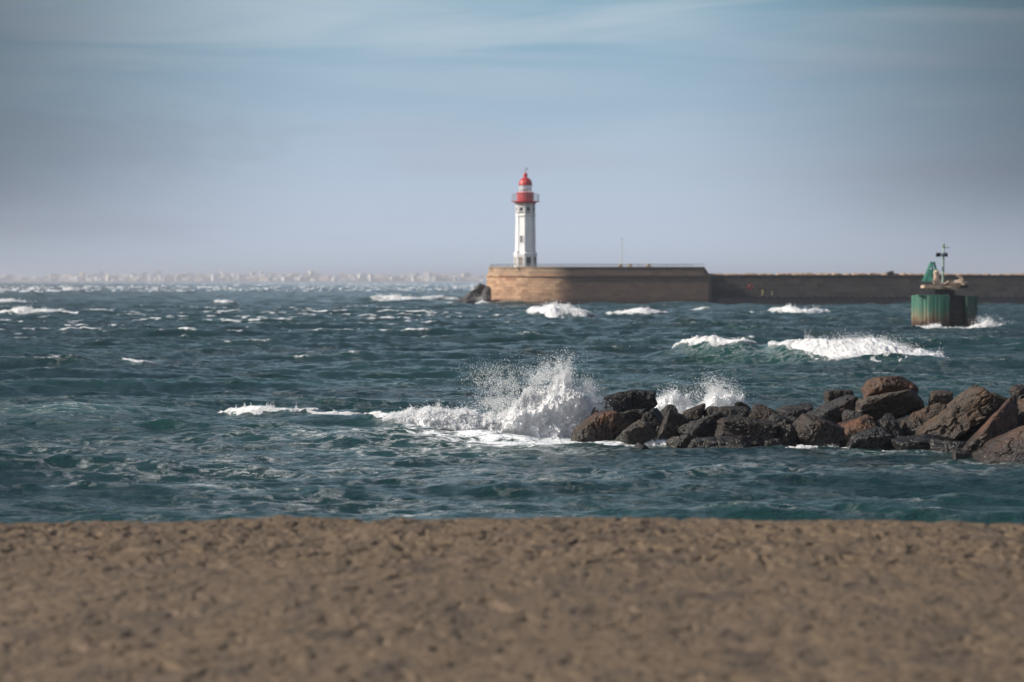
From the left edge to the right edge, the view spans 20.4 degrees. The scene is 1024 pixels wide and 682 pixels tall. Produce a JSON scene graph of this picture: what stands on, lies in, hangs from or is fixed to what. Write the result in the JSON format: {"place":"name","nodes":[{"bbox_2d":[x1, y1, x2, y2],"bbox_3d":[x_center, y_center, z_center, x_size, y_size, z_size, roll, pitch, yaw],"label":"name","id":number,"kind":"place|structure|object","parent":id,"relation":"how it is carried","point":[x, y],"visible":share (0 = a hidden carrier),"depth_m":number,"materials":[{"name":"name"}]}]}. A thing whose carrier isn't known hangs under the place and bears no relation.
{"place":"outdoors","nodes":[
{"label":"outdoors","id":0,"kind":"place"},
{"bbox_2d":[79,272,89,277],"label":"building","id":1,"kind":"structure","parent":0,"point":[82,274],"depth_m":9422.12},
{"bbox_2d":[106,275,116,280],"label":"building","id":2,"kind":"structure","parent":0,"point":[109,278],"depth_m":9044.10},
{"bbox_2d":[0,278,486,281],"bbox_3d":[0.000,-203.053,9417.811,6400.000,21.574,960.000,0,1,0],"label":"coast","id":3,"kind":"structure","parent":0,"point":[28,280],"depth_m":8985.63},
{"bbox_2d":[15,276,23,279],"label":"building","id":4,"kind":"structure","parent":3,"relation":"on","point":[19,278],"depth_m":9095.84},
{"bbox_2d":[70,276,79,280],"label":"building","id":5,"kind":"structure","parent":3,"relation":"on","point":[75,278],"depth_m":9016.95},
{"bbox_2d":[91,276,102,280],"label":"building","id":6,"kind":"structure","parent":3,"relation":"on","point":[96,278],"depth_m":9033.88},
{"bbox_2d":[142,272,147,279],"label":"building","id":7,"kind":"structure","parent":3,"relation":"on","point":[144,275],"depth_m":9090.29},
{"bbox_2d":[147,274,157,280],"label":"building","id":8,"kind":"structure","parent":3,"relation":"on","point":[150,277],"depth_m":9022.69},
{"bbox_2d":[153,275,165,280],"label":"building","id":9,"kind":"structure","parent":3,"relation":"on","point":[160,277],"depth_m":9050.92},
{"bbox_2d":[156,270,166,276],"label":"building","id":10,"kind":"structure","parent":3,"relation":"on","point":[158,272],"depth_m":9286.69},
{"bbox_2d":[167,274,174,279],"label":"building","id":11,"kind":"structure","parent":3,"relation":"on","point":[169,277],"depth_m":9099.49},
{"bbox_2d":[206,274,211,279],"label":"building","id":12,"kind":"structure","parent":3,"relation":"on","point":[208,276],"depth_m":9100.72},
{"bbox_2d":[212,274,223,280],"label":"building","id":13,"kind":"structure","parent":3,"relation":"on","point":[215,277],"depth_m":9039.04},
{"bbox_2d":[221,272,230,280],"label":"building","id":14,"kind":"structure","parent":3,"relation":"on","point":[224,276],"depth_m":9056.65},
{"bbox_2d":[230,273,238,280],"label":"building","id":15,"kind":"structure","parent":3,"relation":"on","point":[232,276],"depth_m":9064.01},
{"bbox_2d":[239,275,245,280],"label":"building","id":16,"kind":"structure","parent":3,"relation":"on","point":[241,278],"depth_m":9027.48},
{"bbox_2d":[259,277,270,280],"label":"building","id":17,"kind":"structure","parent":3,"relation":"on","point":[264,279],"depth_m":9022.22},
{"bbox_2d":[282,276,293,280],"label":"building","id":18,"kind":"structure","parent":3,"relation":"on","point":[285,278],"depth_m":9016.39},
{"bbox_2d":[294,275,306,280],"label":"building","id":19,"kind":"structure","parent":3,"relation":"on","point":[296,278],"depth_m":9063.99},
{"bbox_2d":[309,270,319,275],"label":"building","id":20,"kind":"structure","parent":3,"relation":"on","point":[311,273],"depth_m":9365.50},
{"bbox_2d":[319,275,331,280],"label":"building","id":21,"kind":"structure","parent":3,"relation":"on","point":[326,278],"depth_m":9067.13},
{"bbox_2d":[332,276,341,280],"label":"building","id":22,"kind":"structure","parent":3,"relation":"on","point":[334,278],"depth_m":9031.27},
{"bbox_2d":[338,277,349,280],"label":"building","id":23,"kind":"structure","parent":3,"relation":"on","point":[343,279],"depth_m":9027.89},
{"bbox_2d":[347,276,358,280],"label":"building","id":24,"kind":"structure","parent":3,"relation":"on","point":[353,278],"depth_m":9040.91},
{"bbox_2d":[357,273,366,277],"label":"building","id":25,"kind":"structure","parent":3,"relation":"on","point":[361,275],"depth_m":9340.52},
{"bbox_2d":[369,275,377,280],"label":"building","id":26,"kind":"structure","parent":3,"relation":"on","point":[371,277],"depth_m":9018.40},
{"bbox_2d":[390,276,398,280],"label":"building","id":27,"kind":"structure","parent":3,"relation":"on","point":[394,278],"depth_m":9056.60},
{"bbox_2d":[412,275,420,280],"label":"building","id":28,"kind":"structure","parent":3,"relation":"on","point":[414,277],"depth_m":9016.66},
{"bbox_2d":[424,272,436,280],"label":"building","id":29,"kind":"structure","parent":3,"relation":"on","point":[428,276],"depth_m":9020.35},
{"bbox_2d":[433,276,443,280],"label":"building","id":30,"kind":"structure","parent":3,"relation":"on","point":[440,278],"depth_m":9053.21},
{"bbox_2d":[453,276,466,280],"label":"building","id":31,"kind":"structure","parent":3,"relation":"on","point":[460,278],"depth_m":9044.60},
{"bbox_2d":[462,272,470,277],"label":"building","id":32,"kind":"structure","parent":3,"relation":"on","point":[466,275],"depth_m":9549.00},
{"bbox_2d":[250,276,258,280],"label":"building","id":33,"kind":"structure","parent":0,"point":[254,278],"depth_m":9045.25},
{"bbox_2d":[379,276,386,280],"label":"building","id":34,"kind":"structure","parent":0,"point":[382,278],"depth_m":9036.43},
{"bbox_2d":[469,276,479,280],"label":"building","id":35,"kind":"structure","parent":0,"point":[477,278],"depth_m":9095.03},
{"bbox_2d":[0,282,1023,523],"bbox_3d":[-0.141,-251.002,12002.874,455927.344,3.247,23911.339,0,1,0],"label":"sea","id":36,"kind":"structure","parent":0,"point":[94,425],"depth_m":115.85,"materials":[{"name":"liquid"}]},
{"bbox_2d":[0,297,24,301],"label":"wave foam","id":37,"kind":"object","parent":36,"relation":"on","point":[6,300],"visible":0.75,"depth_m":592.34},
{"bbox_2d":[0,306,64,313],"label":"wave foam","id":38,"kind":"object","parent":36,"relation":"on","point":[25,310],"visible":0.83,"depth_m":403.35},
{"bbox_2d":[63,287,92,291],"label":"wave foam","id":39,"kind":"object","parent":36,"relation":"on","point":[72,289],"visible":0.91,"depth_m":1147.87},
{"bbox_2d":[122,358,156,363],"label":"wave foam","id":40,"kind":"object","parent":36,"relation":"on","point":[136,361],"visible":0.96,"depth_m":166.71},
{"bbox_2d":[215,300,238,302],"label":"wave foam","id":41,"kind":"object","parent":36,"relation":"on","point":[226,301],"visible":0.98,"depth_m":574.77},
{"bbox_2d":[220,402,318,414],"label":"wave foam","id":42,"kind":"object","parent":36,"relation":"on","point":[250,409],"visible":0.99,"depth_m":106.47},
{"bbox_2d":[306,409,361,414],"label":"wave foam","id":43,"kind":"object","parent":36,"relation":"on","point":[336,412],"visible":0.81,"depth_m":104.74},
{"bbox_2d":[364,411,396,422],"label":"wave foam","id":44,"kind":"object","parent":36,"relation":"on","point":[378,414],"visible":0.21,"depth_m":101.38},
{"bbox_2d":[371,292,458,300],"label":"wave foam","id":45,"kind":"object","parent":36,"relation":"on","point":[392,297],"visible":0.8,"depth_m":642.18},
{"bbox_2d":[454,296,469,302],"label":"boulder","id":46,"kind":"object","parent":36,"relation":"in","point":[464,299],"visible":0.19,"depth_m":578.83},
{"bbox_2d":[463,298,477,303],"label":"boulder","id":47,"kind":"object","parent":36,"relation":"in","point":[473,300],"visible":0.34,"depth_m":576.53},
{"bbox_2d":[463,289,478,297],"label":"boulder","id":48,"kind":"object","parent":36,"relation":"in","point":[473,293],"visible":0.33,"depth_m":583.11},
{"bbox_2d":[475,283,485,295],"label":"boulder","id":49,"kind":"object","parent":36,"relation":"in","point":[480,287],"visible":0.43,"depth_m":587.16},
{"bbox_2d":[477,292,490,301],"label":"boulder","id":50,"kind":"object","parent":36,"relation":"in","point":[486,296],"visible":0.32,"depth_m":578.30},
{"bbox_2d":[480,286,490,298],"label":"boulder","id":51,"kind":"object","parent":36,"relation":"in","point":[487,289],"visible":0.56,"depth_m":583.04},
{"bbox_2d":[380,344,616,438],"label":"wave splash","id":52,"kind":"object","parent":36,"relation":"on","point":[561,407],"visible":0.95,"depth_m":89.55,"materials":[{"name":"liquid"}]},
{"bbox_2d":[526,301,595,317],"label":"wave foam","id":53,"kind":"object","parent":36,"relation":"on","point":[549,310],"visible":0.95,"depth_m":368.06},
{"bbox_2d":[591,407,598,414],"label":"boulder","id":54,"kind":"object","parent":36,"relation":"in","point":[594,410],"visible":0.38,"depth_m":89.27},
{"bbox_2d":[571,410,628,441],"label":"boulder","id":55,"kind":"object","parent":36,"relation":"in","point":[602,425],"visible":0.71,"depth_m":87.50,"materials":[{"name":"stone"}]},
{"bbox_2d":[568,437,668,445],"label":"wave splash","id":56,"kind":"object","parent":36,"relation":"on","point":[652,442],"visible":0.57,"depth_m":86.44,"materials":[{"name":"liquid"}]},
{"bbox_2d":[618,408,645,429],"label":"boulder","id":57,"kind":"object","parent":36,"relation":"in","point":[632,416],"visible":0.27,"depth_m":88.77,"materials":[{"name":"stone"}]},
{"bbox_2d":[615,420,655,444],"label":"boulder","id":58,"kind":"object","parent":36,"relation":"in","point":[641,431],"visible":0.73,"depth_m":86.40,"materials":[{"name":"stone"}]},
{"bbox_2d":[606,307,667,313],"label":"wave foam","id":59,"kind":"object","parent":36,"relation":"on","point":[641,310],"visible":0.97,"depth_m":388.37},
{"bbox_2d":[633,442,647,448],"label":"boulder","id":60,"kind":"object","parent":36,"relation":"in","point":[638,445],"visible":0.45,"depth_m":85.41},
{"bbox_2d":[641,408,663,438],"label":"boulder","id":61,"kind":"object","parent":36,"relation":"in","point":[654,417],"visible":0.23,"depth_m":87.70,"materials":[{"name":"stone"}]},
{"bbox_2d":[657,409,688,439],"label":"boulder","id":62,"kind":"object","parent":36,"relation":"in","point":[672,421],"visible":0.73,"depth_m":87.03,"materials":[{"name":"stone"}]},
{"bbox_2d":[666,433,697,447],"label":"boulder","id":63,"kind":"object","parent":36,"relation":"in","point":[682,441],"visible":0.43,"depth_m":85.82,"materials":[{"name":"stone"}]},
{"bbox_2d":[682,403,705,421],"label":"boulder","id":64,"kind":"object","parent":36,"relation":"in","point":[693,413],"visible":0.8,"depth_m":89.02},
{"bbox_2d":[678,412,722,437],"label":"boulder","id":65,"kind":"object","parent":36,"relation":"in","point":[705,426],"visible":0.52,"depth_m":86.53,"materials":[{"name":"stone"}]},
{"bbox_2d":[654,366,753,421],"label":"wave splash","id":66,"kind":"object","parent":36,"relation":"on","point":[717,398],"visible":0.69,"depth_m":96.64,"materials":[{"name":"liquid"}]},
{"bbox_2d":[703,406,717,416],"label":"boulder","id":67,"kind":"object","parent":36,"relation":"on","point":[709,410],"visible":0.43,"depth_m":89.06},
{"bbox_2d":[672,335,757,347],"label":"wave foam","id":68,"kind":"object","parent":36,"relation":"on","point":[715,340],"visible":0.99,"depth_m":173.49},
{"bbox_2d":[688,435,751,447],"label":"boulder","id":69,"kind":"object","parent":36,"relation":"in","point":[741,441],"visible":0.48,"depth_m":85.00,"materials":[{"name":"stone"}]},
{"bbox_2d":[717,406,750,416],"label":"boulder","id":70,"kind":"object","parent":36,"relation":"on","point":[736,410],"visible":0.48,"depth_m":88.44,"materials":[{"name":"stone"}]},
{"bbox_2d":[733,402,749,406],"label":"boulder","id":71,"kind":"object","parent":36,"relation":"in","point":[740,404],"visible":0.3,"depth_m":89.98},
{"bbox_2d":[714,415,779,446],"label":"boulder","id":72,"kind":"object","parent":36,"relation":"in","point":[758,432],"visible":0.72,"depth_m":86.07,"materials":[{"name":"stone"}]},
{"bbox_2d":[486,264,1023,304],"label":"breakwater","id":73,"kind":"object","parent":36,"relation":"in","point":[593,284],"visible":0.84,"depth_m":573.52,"materials":[{"name":"stone"}]},
{"bbox_2d":[511,166,539,266],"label":"lighthouse","id":74,"kind":"object","parent":73,"relation":"on","point":[525,253],"visible":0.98,"depth_m":579.09,"materials":[{"name":"paint"}]},
{"bbox_2d":[518,256,523,264],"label":"window","id":75,"kind":"structure","parent":74,"relation":"in","point":[520,258],"depth_m":578.85,"materials":[{"name":"glass"}]},
{"bbox_2d":[519,235,522,242],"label":"window","id":76,"kind":"structure","parent":74,"relation":"in","point":[520,236],"depth_m":579.06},
{"bbox_2d":[519,206,523,211],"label":"window","id":77,"kind":"structure","parent":74,"relation":"in","point":[521,208],"depth_m":578.99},
{"bbox_2d":[526,206,530,211],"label":"window","id":78,"kind":"structure","parent":74,"relation":"in","point":[528,208],"depth_m":578.85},
{"bbox_2d":[526,256,531,264],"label":"door","id":79,"kind":"structure","parent":74,"relation":"in","point":[528,258],"depth_m":578.85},
{"bbox_2d":[747,284,753,289],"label":"life ring","id":80,"kind":"object","parent":73,"relation":"hanging from","point":[750,286],"visible":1,"depth_m":574.53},
{"bbox_2d":[748,404,777,419],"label":"boulder","id":81,"kind":"object","parent":36,"relation":"on","point":[761,411],"visible":0.46,"depth_m":88.26,"materials":[{"name":"stone"}]},
{"bbox_2d":[764,438,786,445],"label":"boulder","id":82,"kind":"object","parent":36,"relation":"in","point":[776,441],"visible":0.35,"depth_m":85.62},
{"bbox_2d":[769,414,789,425],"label":"boulder","id":83,"kind":"object","parent":36,"relation":"in","point":[779,420],"visible":0.56,"depth_m":87.25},
{"bbox_2d":[776,424,797,446],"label":"boulder","id":84,"kind":"object","parent":36,"relation":"in","point":[787,434],"visible":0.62,"depth_m":86.23,"materials":[{"name":"stone"}]},
{"bbox_2d":[751,304,830,312],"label":"wave foam","id":85,"kind":"object","parent":36,"relation":"on","point":[790,308],"visible":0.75,"depth_m":405.62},
{"bbox_2d":[794,413,844,446],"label":"boulder","id":86,"kind":"object","parent":36,"relation":"in","point":[813,430],"visible":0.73,"depth_m":85.77,"materials":[{"name":"stone"}]},
{"bbox_2d":[792,394,857,442],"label":"boulder","id":87,"kind":"object","parent":36,"relation":"in","point":[832,411],"visible":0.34,"depth_m":87.70,"materials":[{"name":"stone"}]},
{"bbox_2d":[776,403,812,423],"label":"boulder","id":88,"kind":"object","parent":87,"relation":"on","point":[792,412],"visible":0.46,"depth_m":88.74,"materials":[{"name":"stone"}]},
{"bbox_2d":[789,444,883,450],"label":"wave splash","id":89,"kind":"object","parent":36,"relation":"on","point":[804,446],"visible":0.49,"depth_m":84.56,"materials":[{"name":"liquid"}]},
{"bbox_2d":[837,414,877,446],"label":"boulder","id":90,"kind":"object","parent":36,"relation":"in","point":[858,424],"visible":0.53,"depth_m":85.88,"materials":[{"name":"stone"}]},
{"bbox_2d":[842,409,864,421],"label":"boulder","id":91,"kind":"object","parent":90,"relation":"on","point":[847,414],"visible":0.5,"depth_m":86.96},
{"bbox_2d":[768,330,948,361],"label":"wave foam","id":92,"kind":"object","parent":36,"relation":"on","point":[839,348],"visible":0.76,"depth_m":166.12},
{"bbox_2d":[845,426,891,449],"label":"boulder","id":93,"kind":"object","parent":36,"relation":"in","point":[875,437],"visible":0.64,"depth_m":84.93,"materials":[{"name":"stone"}]},
{"bbox_2d":[854,389,924,421],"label":"boulder","id":94,"kind":"object","parent":36,"relation":"in","point":[898,404],"visible":0.79,"depth_m":87.38,"materials":[{"name":"stone"}]},
{"bbox_2d":[861,376,918,397],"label":"boulder","id":95,"kind":"object","parent":94,"relation":"on","point":[878,385],"visible":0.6,"depth_m":88.55,"materials":[{"name":"stone"}]},
{"bbox_2d":[876,413,905,449],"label":"boulder","id":96,"kind":"object","parent":36,"relation":"in","point":[888,422],"visible":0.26,"depth_m":86.03,"materials":[{"name":"stone"}]},
{"bbox_2d":[891,434,950,449],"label":"boulder","id":97,"kind":"object","parent":36,"relation":"in","point":[915,442],"visible":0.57,"depth_m":84.41,"materials":[{"name":"stone"}]},
{"bbox_2d":[899,402,945,435],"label":"boulder","id":98,"kind":"object","parent":36,"relation":"in","point":[912,423],"visible":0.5,"depth_m":86.38,"materials":[{"name":"stone"}]},
{"bbox_2d":[911,244,977,326],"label":"navigation beacon","id":99,"kind":"object","parent":36,"relation":"on","point":[945,305],"visible":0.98,"depth_m":295.88,"materials":[{"name":"green paint"}]},
{"bbox_2d":[930,439,966,452],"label":"boulder","id":100,"kind":"object","parent":36,"relation":"in","point":[943,445],"visible":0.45,"depth_m":83.64,"materials":[{"name":"stone"}]},
{"bbox_2d":[914,384,994,440],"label":"boulder","id":101,"kind":"object","parent":36,"relation":"in","point":[962,413],"visible":0.84,"depth_m":85.24,"materials":[{"name":"stone"}]},
{"bbox_2d":[951,448,967,458],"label":"boulder","id":102,"kind":"object","parent":36,"relation":"in","point":[958,454],"visible":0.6,"depth_m":82.50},
{"bbox_2d":[916,312,1011,328],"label":"wave splash","id":103,"kind":"object","parent":36,"relation":"on","point":[988,323],"visible":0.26,"depth_m":290.40,"materials":[{"name":"liquid"}]},
{"bbox_2d":[962,417,988,440],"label":"boulder","id":104,"kind":"object","parent":36,"relation":"in","point":[970,433],"visible":0.07,"depth_m":86.12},
{"bbox_2d":[962,394,1018,455],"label":"boulder","id":105,"kind":"object","parent":36,"relation":"in","point":[1003,419],"visible":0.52,"depth_m":83.34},
{"bbox_2d":[969,425,1023,462],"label":"boulder","id":106,"kind":"object","parent":36,"relation":"in","point":[1008,446],"visible":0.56,"depth_m":81.48,"materials":[{"name":"stone"}]},
{"bbox_2d":[991,392,1007,410],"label":"boulder","id":107,"kind":"object","parent":36,"relation":"on","point":[999,400],"visible":0.38,"depth_m":87.99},
{"bbox_2d":[1009,384,1023,399],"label":"boulder","id":108,"kind":"object","parent":36,"relation":"on","point":[1018,390],"visible":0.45,"depth_m":87.91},
{"bbox_2d":[1011,455,1023,462],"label":"boulder","id":109,"kind":"object","parent":36,"relation":"in","point":[1020,459],"visible":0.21,"depth_m":79.53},
{"bbox_2d":[1017,398,1023,424],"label":"boulder","id":110,"kind":"object","parent":36,"relation":"in","point":[1020,402],"visible":0.23,"depth_m":85.29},
{"bbox_2d":[1018,411,1022,426],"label":"boulder","id":111,"kind":"object","parent":36,"relation":"in","point":[1019,418],"visible":0.08,"depth_m":84.88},
{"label":"boulder","id":112,"kind":"object","parent":36,"relation":"in","visible":0},
{"bbox_2d":[823,389,853,403],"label":"boulder","id":113,"kind":"object","parent":112,"relation":"on","point":[829,395],"visible":0.47,"depth_m":89.94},
{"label":"boulder","id":114,"kind":"object","parent":36,"relation":"in","visible":0},
{"bbox_2d":[927,390,952,405],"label":"boulder","id":115,"kind":"object","parent":114,"relation":"on","point":[945,397],"visible":0.64,"depth_m":88.64,"materials":[{"name":"stone"}]},
{"bbox_2d":[0,515,1023,681],"bbox_3d":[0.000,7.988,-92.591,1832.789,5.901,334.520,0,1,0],"label":"beach","id":116,"kind":"structure","parent":0,"point":[847,604],"depth_m":28.55,"materials":[{"name":"sand"}]},
{"bbox_2d":[0,0,1023,277],"label":"sky","id":117,"kind":"structure","parent":0,"point":[173,137],"materials":[{"name":"blue"}]},
{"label":"boulder","id":118,"kind":"object","parent":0,"visible":0},
{"bbox_2d":[660,404,677,416],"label":"boulder","id":119,"kind":"object","parent":118,"relation":"on","point":[664,410],"visible":0.45,"depth_m":90.03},
{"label":"boulder","id":120,"kind":"object","parent":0,"visible":0},
{"bbox_2d":[601,389,657,411],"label":"boulder","id":121,"kind":"object","parent":120,"relation":"on","point":[631,399],"visible":0.7,"depth_m":90.40,"materials":[{"name":"stone"}]}
]}

